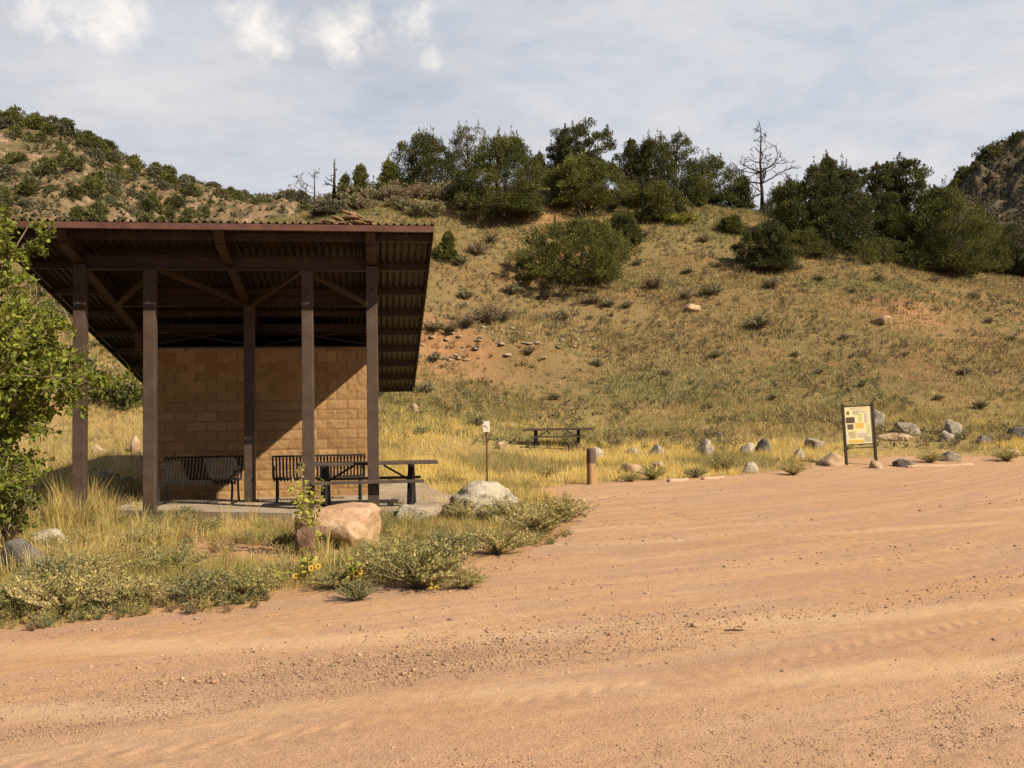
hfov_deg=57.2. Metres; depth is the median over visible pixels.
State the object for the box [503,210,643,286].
juniper bush
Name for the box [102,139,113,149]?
juniper tree
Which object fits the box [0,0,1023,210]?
sky
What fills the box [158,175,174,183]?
juniper tree
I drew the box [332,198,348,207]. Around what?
scrub bush
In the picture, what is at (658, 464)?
rock
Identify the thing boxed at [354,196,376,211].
scrub bush
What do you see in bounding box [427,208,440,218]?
scrub bush
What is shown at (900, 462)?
rock
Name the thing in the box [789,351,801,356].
sagebrush
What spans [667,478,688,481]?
edge log
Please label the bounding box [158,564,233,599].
weed bush
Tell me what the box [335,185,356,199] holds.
scrub bush
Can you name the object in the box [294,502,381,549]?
boulder
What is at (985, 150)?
juniper tree
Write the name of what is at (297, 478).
park bench
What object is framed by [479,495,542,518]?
weed bush
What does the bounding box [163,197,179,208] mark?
juniper tree
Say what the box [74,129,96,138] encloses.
juniper tree
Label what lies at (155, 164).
juniper tree
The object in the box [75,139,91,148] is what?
juniper tree
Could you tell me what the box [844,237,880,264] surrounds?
juniper bush
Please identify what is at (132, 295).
picnic shelter
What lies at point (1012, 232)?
juniper tree
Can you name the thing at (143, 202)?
juniper tree
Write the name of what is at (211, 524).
weed bush
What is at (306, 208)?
juniper tree
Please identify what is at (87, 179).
juniper tree
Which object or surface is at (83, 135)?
juniper tree
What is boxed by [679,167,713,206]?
juniper bush
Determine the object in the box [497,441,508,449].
rock
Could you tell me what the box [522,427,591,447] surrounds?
picnic table
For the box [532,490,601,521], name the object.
weed bush
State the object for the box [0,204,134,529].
broadleaf tree
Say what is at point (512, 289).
sagebrush
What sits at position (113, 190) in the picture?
juniper tree
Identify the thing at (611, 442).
sagebrush
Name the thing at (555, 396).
sagebrush
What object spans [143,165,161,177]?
juniper tree
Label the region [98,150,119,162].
juniper tree
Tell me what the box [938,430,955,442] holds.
rock
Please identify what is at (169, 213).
juniper tree
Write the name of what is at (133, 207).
hill scrub
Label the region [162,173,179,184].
juniper tree
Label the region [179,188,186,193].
juniper tree
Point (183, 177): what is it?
juniper tree
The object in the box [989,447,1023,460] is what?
weed bush
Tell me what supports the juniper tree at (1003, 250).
on the ground at (498, 361)
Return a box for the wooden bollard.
[586,448,596,484]
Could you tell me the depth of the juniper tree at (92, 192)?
165.15 m
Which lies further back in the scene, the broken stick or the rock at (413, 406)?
the rock at (413, 406)
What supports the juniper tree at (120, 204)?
on the hill at (8, 143)
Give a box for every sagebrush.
[411,426,426,433]
[418,382,435,392]
[425,351,440,361]
[426,321,444,330]
[443,320,462,331]
[450,253,470,264]
[453,313,481,328]
[454,289,474,299]
[464,241,490,255]
[468,415,485,424]
[469,302,505,324]
[481,233,501,243]
[496,306,514,321]
[499,282,524,294]
[521,345,536,355]
[538,289,554,299]
[548,392,562,399]
[554,309,571,321]
[562,441,580,449]
[581,294,604,303]
[590,359,605,366]
[598,299,616,306]
[607,438,626,447]
[620,300,633,307]
[631,258,643,265]
[641,274,668,289]
[642,229,650,237]
[676,288,698,299]
[680,267,693,273]
[696,234,712,242]
[698,282,724,295]
[703,402,713,408]
[711,350,722,357]
[742,313,772,329]
[760,277,782,288]
[766,393,777,400]
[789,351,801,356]
[790,263,804,270]
[812,274,825,280]
[813,367,823,374]
[838,332,851,339]
[847,287,858,291]
[854,378,868,387]
[872,273,886,279]
[899,350,909,356]
[930,276,940,281]
[933,394,945,399]
[955,367,970,374]
[967,291,980,297]
[972,399,989,408]
[984,316,996,323]
[1003,335,1016,340]
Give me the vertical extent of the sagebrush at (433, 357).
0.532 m
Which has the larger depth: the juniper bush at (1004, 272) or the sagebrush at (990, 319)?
the juniper bush at (1004, 272)
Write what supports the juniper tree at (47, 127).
on the hill at (8, 143)
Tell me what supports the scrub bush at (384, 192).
on the ground at (498, 361)
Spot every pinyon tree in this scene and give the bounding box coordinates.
[332,171,351,200]
[350,163,376,198]
[370,156,401,189]
[388,125,460,189]
[542,133,582,195]
[549,117,625,199]
[615,137,645,200]
[656,127,700,198]
[796,156,829,244]
[806,149,869,253]
[829,153,880,252]
[855,161,907,249]
[880,152,943,239]
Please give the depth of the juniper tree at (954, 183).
320.66 m
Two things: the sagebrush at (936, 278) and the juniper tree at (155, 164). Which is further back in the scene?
the juniper tree at (155, 164)
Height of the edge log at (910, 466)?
0.121 m
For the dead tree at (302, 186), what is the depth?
65.14 m
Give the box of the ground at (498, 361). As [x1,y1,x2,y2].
[0,189,1023,628]
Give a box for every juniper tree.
[0,108,24,126]
[0,116,18,128]
[0,158,10,167]
[0,163,19,178]
[0,184,13,200]
[0,201,16,217]
[2,197,15,205]
[3,150,29,162]
[4,125,23,136]
[7,104,29,123]
[14,153,27,161]
[15,178,39,193]
[17,114,40,128]
[17,198,36,209]
[24,134,36,141]
[26,114,46,129]
[27,174,42,189]
[29,111,44,124]
[31,155,61,174]
[34,131,47,142]
[42,123,58,134]
[43,184,56,191]
[45,114,59,123]
[51,142,69,150]
[52,123,71,135]
[54,117,77,136]
[54,149,74,159]
[56,154,68,164]
[61,156,85,172]
[66,183,85,197]
[67,204,97,220]
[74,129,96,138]
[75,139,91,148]
[75,154,89,164]
[76,133,92,141]
[77,174,100,191]
[81,177,107,194]
[84,147,106,163]
[84,201,110,214]
[84,209,108,220]
[86,140,108,151]
[87,170,105,181]
[88,189,100,199]
[91,135,111,148]
[94,162,106,169]
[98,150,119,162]
[101,194,117,204]
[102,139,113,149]
[102,177,124,194]
[105,170,121,186]
[107,140,118,150]
[107,149,126,164]
[107,186,122,194]
[108,188,118,196]
[110,164,132,179]
[111,158,123,166]
[116,202,125,209]
[123,155,144,167]
[123,168,139,180]
[125,187,138,195]
[129,160,142,175]
[129,189,151,200]
[134,211,157,221]
[137,197,156,212]
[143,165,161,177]
[145,192,165,213]
[148,161,169,173]
[156,215,165,221]
[157,180,171,190]
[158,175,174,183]
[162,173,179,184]
[163,164,177,174]
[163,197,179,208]
[164,208,175,218]
[171,194,187,205]
[177,182,187,189]
[178,173,190,181]
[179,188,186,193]
[180,217,192,221]
[181,206,197,218]
[186,183,202,196]
[195,205,211,217]
[213,188,230,196]
[225,186,235,194]
[230,190,246,202]
[281,189,294,202]
[295,189,310,204]
[297,204,310,212]
[431,230,458,260]
[446,125,547,219]
[531,150,547,184]
[543,147,643,210]
[618,128,680,202]
[628,172,674,222]
[686,148,746,206]
[725,171,758,208]
[729,214,799,272]
[771,173,824,245]
[904,175,1004,275]
[949,177,962,187]
[953,164,971,178]
[955,206,1015,273]
[966,165,977,173]
[971,145,993,163]
[987,145,1003,160]
[996,214,1023,276]
[1006,129,1023,147]
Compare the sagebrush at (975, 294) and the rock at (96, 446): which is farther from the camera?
the sagebrush at (975, 294)
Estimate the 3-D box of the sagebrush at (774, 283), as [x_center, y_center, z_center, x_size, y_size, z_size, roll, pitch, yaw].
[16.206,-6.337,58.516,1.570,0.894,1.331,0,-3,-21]
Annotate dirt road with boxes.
[0,456,1023,767]
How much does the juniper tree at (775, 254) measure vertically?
4.122 m
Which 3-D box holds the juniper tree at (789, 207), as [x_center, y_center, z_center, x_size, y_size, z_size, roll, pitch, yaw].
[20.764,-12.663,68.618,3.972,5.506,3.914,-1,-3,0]
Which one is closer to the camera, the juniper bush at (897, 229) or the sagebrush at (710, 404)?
the sagebrush at (710, 404)
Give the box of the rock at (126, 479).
[120,476,140,484]
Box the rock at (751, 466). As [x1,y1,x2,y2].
[742,462,758,472]
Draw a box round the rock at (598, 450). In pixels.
[585,447,602,458]
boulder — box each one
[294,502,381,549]
[443,480,517,519]
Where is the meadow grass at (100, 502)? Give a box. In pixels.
[0,334,1023,626]
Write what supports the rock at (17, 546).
on the ground at (498, 361)
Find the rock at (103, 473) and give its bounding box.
[89,471,119,480]
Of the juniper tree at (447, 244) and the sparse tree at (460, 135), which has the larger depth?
the sparse tree at (460, 135)
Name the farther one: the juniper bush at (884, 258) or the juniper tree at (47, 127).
the juniper tree at (47, 127)
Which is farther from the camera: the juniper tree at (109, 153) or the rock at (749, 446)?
the juniper tree at (109, 153)
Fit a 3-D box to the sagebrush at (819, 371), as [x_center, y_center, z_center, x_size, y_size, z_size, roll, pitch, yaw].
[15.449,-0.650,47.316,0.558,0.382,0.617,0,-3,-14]
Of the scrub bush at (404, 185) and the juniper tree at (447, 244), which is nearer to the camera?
the juniper tree at (447, 244)
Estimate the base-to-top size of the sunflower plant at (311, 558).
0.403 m
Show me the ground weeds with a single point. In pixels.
(37, 620)
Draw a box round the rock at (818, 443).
[804,438,825,449]
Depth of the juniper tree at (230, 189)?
212.43 m
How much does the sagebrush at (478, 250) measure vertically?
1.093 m
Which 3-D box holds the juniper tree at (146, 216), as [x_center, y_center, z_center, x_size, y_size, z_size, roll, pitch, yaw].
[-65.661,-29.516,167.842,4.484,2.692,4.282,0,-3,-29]
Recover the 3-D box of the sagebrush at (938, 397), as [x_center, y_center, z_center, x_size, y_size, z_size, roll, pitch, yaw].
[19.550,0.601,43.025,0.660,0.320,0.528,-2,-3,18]
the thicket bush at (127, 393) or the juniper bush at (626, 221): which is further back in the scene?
the juniper bush at (626, 221)
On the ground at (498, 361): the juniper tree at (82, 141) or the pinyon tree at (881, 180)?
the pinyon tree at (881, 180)
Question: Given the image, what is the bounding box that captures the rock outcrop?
[312,210,375,224]
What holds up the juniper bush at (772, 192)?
on the ground at (498, 361)
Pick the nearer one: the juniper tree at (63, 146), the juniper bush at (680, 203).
the juniper bush at (680, 203)
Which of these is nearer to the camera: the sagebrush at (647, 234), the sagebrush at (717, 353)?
the sagebrush at (717, 353)
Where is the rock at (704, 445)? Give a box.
[692,439,713,455]
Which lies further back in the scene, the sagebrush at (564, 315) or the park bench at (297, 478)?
the sagebrush at (564, 315)
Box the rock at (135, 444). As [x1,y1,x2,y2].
[130,435,140,452]
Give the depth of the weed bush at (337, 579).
9.25 m
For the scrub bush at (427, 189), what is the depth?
67.90 m
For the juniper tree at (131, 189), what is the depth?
187.90 m
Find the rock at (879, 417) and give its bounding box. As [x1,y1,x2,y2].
[874,410,884,426]
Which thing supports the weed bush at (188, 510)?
on the ground at (498, 361)
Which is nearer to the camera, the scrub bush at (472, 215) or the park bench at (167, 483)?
the park bench at (167, 483)
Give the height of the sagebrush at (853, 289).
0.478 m
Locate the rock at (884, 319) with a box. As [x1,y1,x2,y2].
[871,315,890,323]
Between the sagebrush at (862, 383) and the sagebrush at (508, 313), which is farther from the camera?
the sagebrush at (508, 313)
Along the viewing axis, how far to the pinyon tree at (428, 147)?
71.29 m
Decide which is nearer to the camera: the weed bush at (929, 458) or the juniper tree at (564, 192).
the weed bush at (929, 458)
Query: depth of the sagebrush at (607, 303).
55.31 m
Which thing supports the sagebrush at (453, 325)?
on the ground at (498, 361)
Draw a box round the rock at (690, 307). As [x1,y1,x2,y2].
[683,303,700,311]
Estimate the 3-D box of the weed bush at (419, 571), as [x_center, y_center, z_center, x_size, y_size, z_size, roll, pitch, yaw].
[-0.944,1.758,9.273,1.222,0.611,1.212,-1,-3,-8]
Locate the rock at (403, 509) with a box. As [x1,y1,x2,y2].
[397,503,435,522]
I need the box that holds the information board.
[841,402,877,464]
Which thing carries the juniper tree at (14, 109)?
on the hill at (8, 143)
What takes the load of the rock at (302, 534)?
on the ground at (498, 361)
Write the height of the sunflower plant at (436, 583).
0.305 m
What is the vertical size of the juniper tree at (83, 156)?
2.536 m
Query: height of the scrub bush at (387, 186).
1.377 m
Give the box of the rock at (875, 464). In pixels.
[869,460,882,468]
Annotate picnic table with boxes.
[297,460,437,506]
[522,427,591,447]
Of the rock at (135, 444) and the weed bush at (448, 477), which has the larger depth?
the rock at (135, 444)
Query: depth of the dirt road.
6.61 m
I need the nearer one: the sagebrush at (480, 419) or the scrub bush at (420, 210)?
the sagebrush at (480, 419)
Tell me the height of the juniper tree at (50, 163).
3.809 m
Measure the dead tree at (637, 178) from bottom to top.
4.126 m
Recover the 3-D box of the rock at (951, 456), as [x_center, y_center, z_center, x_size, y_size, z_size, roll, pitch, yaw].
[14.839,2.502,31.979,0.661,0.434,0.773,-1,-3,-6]
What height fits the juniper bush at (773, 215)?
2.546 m
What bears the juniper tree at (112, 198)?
on the hill at (8, 143)
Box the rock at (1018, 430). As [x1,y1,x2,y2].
[1006,427,1023,439]
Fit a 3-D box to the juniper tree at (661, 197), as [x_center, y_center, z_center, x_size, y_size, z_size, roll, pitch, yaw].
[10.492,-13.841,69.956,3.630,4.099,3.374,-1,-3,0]
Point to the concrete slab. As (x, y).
(211, 508)
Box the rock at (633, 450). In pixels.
[623,448,639,453]
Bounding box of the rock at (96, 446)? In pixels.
[88,443,105,451]
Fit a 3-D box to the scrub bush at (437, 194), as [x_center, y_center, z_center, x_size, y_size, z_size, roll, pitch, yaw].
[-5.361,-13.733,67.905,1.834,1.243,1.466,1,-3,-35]
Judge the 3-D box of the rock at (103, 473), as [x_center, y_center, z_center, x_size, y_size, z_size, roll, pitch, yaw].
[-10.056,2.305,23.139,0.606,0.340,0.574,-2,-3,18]
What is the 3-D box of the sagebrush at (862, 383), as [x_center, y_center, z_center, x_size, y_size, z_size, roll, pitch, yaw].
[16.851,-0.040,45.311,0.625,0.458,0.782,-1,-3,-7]
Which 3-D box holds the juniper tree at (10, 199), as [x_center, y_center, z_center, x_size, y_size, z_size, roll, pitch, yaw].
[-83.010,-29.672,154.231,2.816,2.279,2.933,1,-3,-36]
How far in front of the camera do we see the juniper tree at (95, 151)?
202.82 m
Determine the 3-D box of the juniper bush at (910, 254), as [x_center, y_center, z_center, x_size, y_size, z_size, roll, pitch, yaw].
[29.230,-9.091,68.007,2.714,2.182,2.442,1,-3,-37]
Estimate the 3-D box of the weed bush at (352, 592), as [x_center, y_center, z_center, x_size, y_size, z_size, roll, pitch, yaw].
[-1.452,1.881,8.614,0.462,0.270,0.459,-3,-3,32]
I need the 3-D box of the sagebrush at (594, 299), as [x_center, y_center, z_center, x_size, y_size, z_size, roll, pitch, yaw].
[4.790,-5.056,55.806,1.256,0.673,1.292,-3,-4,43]
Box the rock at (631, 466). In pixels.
[616,463,645,475]
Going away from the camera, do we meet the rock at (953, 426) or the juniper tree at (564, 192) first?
the rock at (953, 426)
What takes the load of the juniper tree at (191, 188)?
on the hill at (8, 143)
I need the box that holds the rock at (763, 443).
[755,438,770,453]
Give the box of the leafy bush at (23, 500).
[0,456,46,549]
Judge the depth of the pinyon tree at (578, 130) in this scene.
72.62 m
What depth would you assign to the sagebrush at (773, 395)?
43.33 m
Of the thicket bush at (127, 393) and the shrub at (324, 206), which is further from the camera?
the shrub at (324, 206)
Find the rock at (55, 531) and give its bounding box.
[29,528,71,546]
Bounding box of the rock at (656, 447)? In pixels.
[648,444,663,455]
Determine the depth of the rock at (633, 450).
33.70 m
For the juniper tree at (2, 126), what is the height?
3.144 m
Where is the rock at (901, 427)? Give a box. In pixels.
[893,422,920,435]
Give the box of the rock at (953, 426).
[943,419,961,436]
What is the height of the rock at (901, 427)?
0.612 m
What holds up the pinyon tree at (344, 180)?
on the ground at (498, 361)
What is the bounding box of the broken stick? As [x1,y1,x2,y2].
[724,629,743,631]
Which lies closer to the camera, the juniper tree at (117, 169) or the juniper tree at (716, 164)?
the juniper tree at (716, 164)
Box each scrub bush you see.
[308,196,327,206]
[322,192,339,200]
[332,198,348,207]
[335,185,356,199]
[342,192,364,209]
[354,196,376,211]
[355,185,376,197]
[360,186,383,201]
[369,199,379,207]
[376,184,392,199]
[379,182,399,190]
[383,178,410,188]
[384,194,403,206]
[385,185,413,198]
[388,186,400,195]
[391,197,415,211]
[403,184,425,200]
[403,198,432,217]
[412,179,432,198]
[421,199,446,215]
[426,186,450,201]
[427,181,439,192]
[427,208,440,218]
[432,181,456,198]
[451,178,469,191]
[451,193,479,209]
[462,205,484,220]
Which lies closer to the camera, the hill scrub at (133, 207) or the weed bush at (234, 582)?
the weed bush at (234, 582)
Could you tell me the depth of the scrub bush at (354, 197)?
64.49 m
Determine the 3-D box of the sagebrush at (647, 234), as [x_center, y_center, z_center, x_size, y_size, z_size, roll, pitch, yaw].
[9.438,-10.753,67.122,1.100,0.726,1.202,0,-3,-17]
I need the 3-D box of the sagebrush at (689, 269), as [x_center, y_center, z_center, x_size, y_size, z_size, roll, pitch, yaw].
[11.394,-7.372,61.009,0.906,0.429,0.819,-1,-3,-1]
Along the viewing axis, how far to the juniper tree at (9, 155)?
190.62 m
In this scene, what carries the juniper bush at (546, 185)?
on the ground at (498, 361)
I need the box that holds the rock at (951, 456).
[938,451,961,461]
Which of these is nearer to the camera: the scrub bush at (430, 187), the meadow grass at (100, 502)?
the meadow grass at (100, 502)
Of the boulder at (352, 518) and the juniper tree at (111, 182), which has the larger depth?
the juniper tree at (111, 182)
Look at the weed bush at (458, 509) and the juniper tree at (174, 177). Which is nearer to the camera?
the weed bush at (458, 509)
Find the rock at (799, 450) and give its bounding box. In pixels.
[794,448,804,456]
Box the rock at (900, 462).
[892,458,913,466]
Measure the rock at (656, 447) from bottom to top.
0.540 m
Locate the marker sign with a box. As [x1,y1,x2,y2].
[482,421,489,480]
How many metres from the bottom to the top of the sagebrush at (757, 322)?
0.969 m
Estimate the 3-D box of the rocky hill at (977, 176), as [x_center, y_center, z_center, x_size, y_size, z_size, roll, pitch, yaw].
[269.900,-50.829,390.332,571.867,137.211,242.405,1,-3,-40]
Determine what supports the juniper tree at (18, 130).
on the hill at (8, 143)
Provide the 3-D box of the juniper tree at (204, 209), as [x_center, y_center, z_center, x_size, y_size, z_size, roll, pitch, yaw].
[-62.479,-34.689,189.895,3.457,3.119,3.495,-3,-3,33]
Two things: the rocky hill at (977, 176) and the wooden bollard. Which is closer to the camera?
the wooden bollard
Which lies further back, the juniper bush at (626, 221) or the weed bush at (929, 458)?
the juniper bush at (626, 221)
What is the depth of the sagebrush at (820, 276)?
60.68 m
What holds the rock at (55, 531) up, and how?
on the ground at (498, 361)
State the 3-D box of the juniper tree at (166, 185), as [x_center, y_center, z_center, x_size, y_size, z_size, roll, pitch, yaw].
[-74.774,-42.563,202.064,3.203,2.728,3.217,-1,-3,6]
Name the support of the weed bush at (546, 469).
on the ground at (498, 361)
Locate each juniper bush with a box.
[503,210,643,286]
[542,163,552,188]
[602,207,644,243]
[667,186,695,216]
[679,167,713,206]
[716,210,746,234]
[755,194,776,216]
[759,181,785,211]
[764,206,801,219]
[787,224,825,256]
[810,238,843,260]
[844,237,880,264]
[866,231,904,263]
[873,202,918,259]
[895,244,934,270]
[896,209,958,271]
[953,264,981,277]
[991,255,1016,273]
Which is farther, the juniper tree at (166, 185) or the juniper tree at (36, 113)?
the juniper tree at (36, 113)
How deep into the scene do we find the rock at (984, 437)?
35.23 m
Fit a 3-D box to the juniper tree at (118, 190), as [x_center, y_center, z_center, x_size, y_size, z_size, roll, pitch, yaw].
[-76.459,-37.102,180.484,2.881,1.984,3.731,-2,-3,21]
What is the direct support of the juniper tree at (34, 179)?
on the hill at (8, 143)
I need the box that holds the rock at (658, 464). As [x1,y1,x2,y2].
[650,461,663,468]
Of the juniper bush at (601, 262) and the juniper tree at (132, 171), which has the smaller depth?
the juniper bush at (601, 262)
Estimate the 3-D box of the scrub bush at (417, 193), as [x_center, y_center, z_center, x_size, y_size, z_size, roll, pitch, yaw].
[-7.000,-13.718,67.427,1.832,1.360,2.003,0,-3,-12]
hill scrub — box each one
[0,116,304,222]
[950,130,1023,258]
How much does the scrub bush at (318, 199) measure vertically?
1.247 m
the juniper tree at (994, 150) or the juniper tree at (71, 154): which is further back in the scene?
the juniper tree at (994, 150)
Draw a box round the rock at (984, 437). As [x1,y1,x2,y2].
[976,435,992,444]
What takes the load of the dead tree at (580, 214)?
on the ground at (498, 361)
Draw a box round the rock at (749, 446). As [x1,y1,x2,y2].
[740,442,754,454]
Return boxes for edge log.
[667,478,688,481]
[701,475,724,479]
[905,463,972,467]
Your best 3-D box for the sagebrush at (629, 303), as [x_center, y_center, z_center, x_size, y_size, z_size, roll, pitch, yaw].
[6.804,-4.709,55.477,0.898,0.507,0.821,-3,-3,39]
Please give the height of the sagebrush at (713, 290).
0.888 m
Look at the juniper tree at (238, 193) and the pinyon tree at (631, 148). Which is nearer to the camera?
the pinyon tree at (631, 148)
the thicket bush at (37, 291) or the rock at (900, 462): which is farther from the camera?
the thicket bush at (37, 291)
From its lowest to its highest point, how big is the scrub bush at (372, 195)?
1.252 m
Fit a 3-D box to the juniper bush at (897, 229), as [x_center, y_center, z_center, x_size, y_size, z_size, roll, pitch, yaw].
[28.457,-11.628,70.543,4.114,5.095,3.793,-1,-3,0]
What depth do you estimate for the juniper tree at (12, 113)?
208.69 m
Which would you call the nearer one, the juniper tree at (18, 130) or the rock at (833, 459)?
the rock at (833, 459)
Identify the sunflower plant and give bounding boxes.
[268,565,292,588]
[287,463,325,542]
[293,547,320,583]
[341,556,365,588]
[428,567,445,588]
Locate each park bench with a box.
[157,455,243,505]
[272,454,364,501]
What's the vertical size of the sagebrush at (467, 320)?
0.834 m
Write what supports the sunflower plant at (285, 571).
on the ground at (498, 361)
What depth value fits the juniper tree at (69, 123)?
212.08 m
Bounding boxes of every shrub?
[309,196,349,215]
[660,211,697,223]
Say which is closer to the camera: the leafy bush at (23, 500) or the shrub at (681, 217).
the leafy bush at (23, 500)
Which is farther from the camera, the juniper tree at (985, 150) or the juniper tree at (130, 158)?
the juniper tree at (985, 150)
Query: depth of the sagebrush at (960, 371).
46.83 m
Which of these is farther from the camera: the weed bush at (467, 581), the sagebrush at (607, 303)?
the sagebrush at (607, 303)
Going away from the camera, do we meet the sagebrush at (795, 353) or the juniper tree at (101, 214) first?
the sagebrush at (795, 353)
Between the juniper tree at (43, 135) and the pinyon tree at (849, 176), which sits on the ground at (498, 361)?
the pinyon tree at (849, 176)
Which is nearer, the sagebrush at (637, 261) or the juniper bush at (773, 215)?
the sagebrush at (637, 261)
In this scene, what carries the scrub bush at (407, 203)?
on the ground at (498, 361)
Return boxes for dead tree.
[288,170,319,204]
[323,159,337,198]
[577,203,581,218]
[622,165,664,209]
[730,123,800,210]
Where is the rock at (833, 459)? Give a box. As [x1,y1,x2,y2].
[815,452,845,466]
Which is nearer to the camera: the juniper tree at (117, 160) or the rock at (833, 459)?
the rock at (833, 459)
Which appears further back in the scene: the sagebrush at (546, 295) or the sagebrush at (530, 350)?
the sagebrush at (546, 295)
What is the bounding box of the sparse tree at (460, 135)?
[448,121,491,186]
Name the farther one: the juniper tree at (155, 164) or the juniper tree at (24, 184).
the juniper tree at (155, 164)
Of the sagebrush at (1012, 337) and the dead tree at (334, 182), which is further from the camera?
the dead tree at (334, 182)
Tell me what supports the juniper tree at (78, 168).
on the hill at (8, 143)
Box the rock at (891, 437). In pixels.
[876,433,912,440]
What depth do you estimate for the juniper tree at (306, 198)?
211.29 m
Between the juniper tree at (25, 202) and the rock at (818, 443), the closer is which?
the rock at (818, 443)
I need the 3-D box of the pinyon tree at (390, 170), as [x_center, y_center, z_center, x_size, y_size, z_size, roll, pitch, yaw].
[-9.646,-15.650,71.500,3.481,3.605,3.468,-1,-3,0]
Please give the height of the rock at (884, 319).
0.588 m
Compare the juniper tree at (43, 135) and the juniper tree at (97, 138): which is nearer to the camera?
the juniper tree at (43, 135)
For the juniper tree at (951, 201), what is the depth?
68.09 m
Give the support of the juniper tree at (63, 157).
on the hill at (8, 143)
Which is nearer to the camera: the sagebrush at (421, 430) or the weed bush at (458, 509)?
the weed bush at (458, 509)
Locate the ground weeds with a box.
[0,480,586,630]
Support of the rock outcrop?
on the ground at (498, 361)
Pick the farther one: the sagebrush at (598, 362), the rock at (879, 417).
the sagebrush at (598, 362)
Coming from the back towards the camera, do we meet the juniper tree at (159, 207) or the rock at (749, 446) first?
the juniper tree at (159, 207)
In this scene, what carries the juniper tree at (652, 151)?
on the ground at (498, 361)
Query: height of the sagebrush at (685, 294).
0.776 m
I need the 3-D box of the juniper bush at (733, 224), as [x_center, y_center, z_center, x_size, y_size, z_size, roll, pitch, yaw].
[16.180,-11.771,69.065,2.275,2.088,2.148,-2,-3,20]
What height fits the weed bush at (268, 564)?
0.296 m
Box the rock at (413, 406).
[409,404,418,412]
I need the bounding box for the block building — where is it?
[157,346,367,499]
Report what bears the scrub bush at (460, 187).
on the ground at (498, 361)
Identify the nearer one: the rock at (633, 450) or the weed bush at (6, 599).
the weed bush at (6, 599)
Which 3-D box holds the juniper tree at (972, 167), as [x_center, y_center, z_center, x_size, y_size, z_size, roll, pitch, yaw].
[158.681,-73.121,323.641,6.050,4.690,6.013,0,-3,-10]
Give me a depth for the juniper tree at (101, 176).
181.31 m
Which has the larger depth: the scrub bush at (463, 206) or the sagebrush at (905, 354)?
the scrub bush at (463, 206)
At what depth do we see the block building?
19.05 m
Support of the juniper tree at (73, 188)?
on the hill at (8, 143)
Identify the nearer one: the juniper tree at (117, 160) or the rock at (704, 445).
the rock at (704, 445)
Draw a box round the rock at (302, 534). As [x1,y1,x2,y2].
[294,525,317,558]
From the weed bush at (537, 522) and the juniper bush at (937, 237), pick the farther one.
the juniper bush at (937, 237)
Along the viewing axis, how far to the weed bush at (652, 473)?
25.57 m
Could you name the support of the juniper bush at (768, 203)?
on the ground at (498, 361)
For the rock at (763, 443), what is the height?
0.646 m
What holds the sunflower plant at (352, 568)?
on the ground at (498, 361)
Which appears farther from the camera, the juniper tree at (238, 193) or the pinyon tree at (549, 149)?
the juniper tree at (238, 193)
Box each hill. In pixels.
[0,117,306,222]
[934,139,1023,259]
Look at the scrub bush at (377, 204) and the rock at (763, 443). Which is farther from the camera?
the scrub bush at (377, 204)
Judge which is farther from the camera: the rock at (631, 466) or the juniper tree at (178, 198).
the juniper tree at (178, 198)
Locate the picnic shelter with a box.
[0,218,433,521]
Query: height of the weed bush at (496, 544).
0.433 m
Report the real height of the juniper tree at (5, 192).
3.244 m
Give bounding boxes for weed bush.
[0,572,63,611]
[5,557,123,616]
[9,550,91,582]
[56,547,135,574]
[85,569,176,606]
[113,522,173,544]
[129,543,210,574]
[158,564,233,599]
[162,505,203,519]
[182,516,225,532]
[196,564,285,597]
[255,554,304,576]
[306,564,368,588]
[331,574,383,600]
[347,532,428,567]
[354,532,476,588]
[409,527,482,557]
[422,473,465,485]
[438,567,491,587]
[442,495,486,520]
[461,522,539,554]
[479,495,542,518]
[496,500,572,533]
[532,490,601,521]
[533,463,561,477]
[617,472,641,481]
[635,465,670,479]
[682,466,709,477]
[701,453,742,471]
[777,461,809,474]
[914,449,946,462]
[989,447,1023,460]
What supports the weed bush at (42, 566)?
on the ground at (498, 361)
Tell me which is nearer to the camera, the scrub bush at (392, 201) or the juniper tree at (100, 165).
the scrub bush at (392, 201)
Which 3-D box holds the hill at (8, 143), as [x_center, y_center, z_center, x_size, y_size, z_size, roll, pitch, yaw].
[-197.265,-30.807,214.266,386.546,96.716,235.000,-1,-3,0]
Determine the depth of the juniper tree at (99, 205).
160.43 m
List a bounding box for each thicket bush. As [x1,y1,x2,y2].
[8,276,59,319]
[49,297,72,329]
[62,350,116,403]
[71,373,142,411]
[93,339,106,354]
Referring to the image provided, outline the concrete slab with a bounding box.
[114,483,451,522]
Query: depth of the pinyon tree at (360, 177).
67.33 m
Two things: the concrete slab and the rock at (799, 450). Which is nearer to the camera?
the concrete slab
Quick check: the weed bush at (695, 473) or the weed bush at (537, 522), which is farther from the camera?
the weed bush at (695, 473)
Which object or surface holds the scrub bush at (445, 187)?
on the ground at (498, 361)
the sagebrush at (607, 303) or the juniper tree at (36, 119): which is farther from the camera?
the juniper tree at (36, 119)
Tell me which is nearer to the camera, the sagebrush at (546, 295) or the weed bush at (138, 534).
the weed bush at (138, 534)
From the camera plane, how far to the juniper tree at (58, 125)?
210.41 m
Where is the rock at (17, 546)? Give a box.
[0,537,56,573]
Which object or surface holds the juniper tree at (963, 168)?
on the rocky hill at (977, 176)

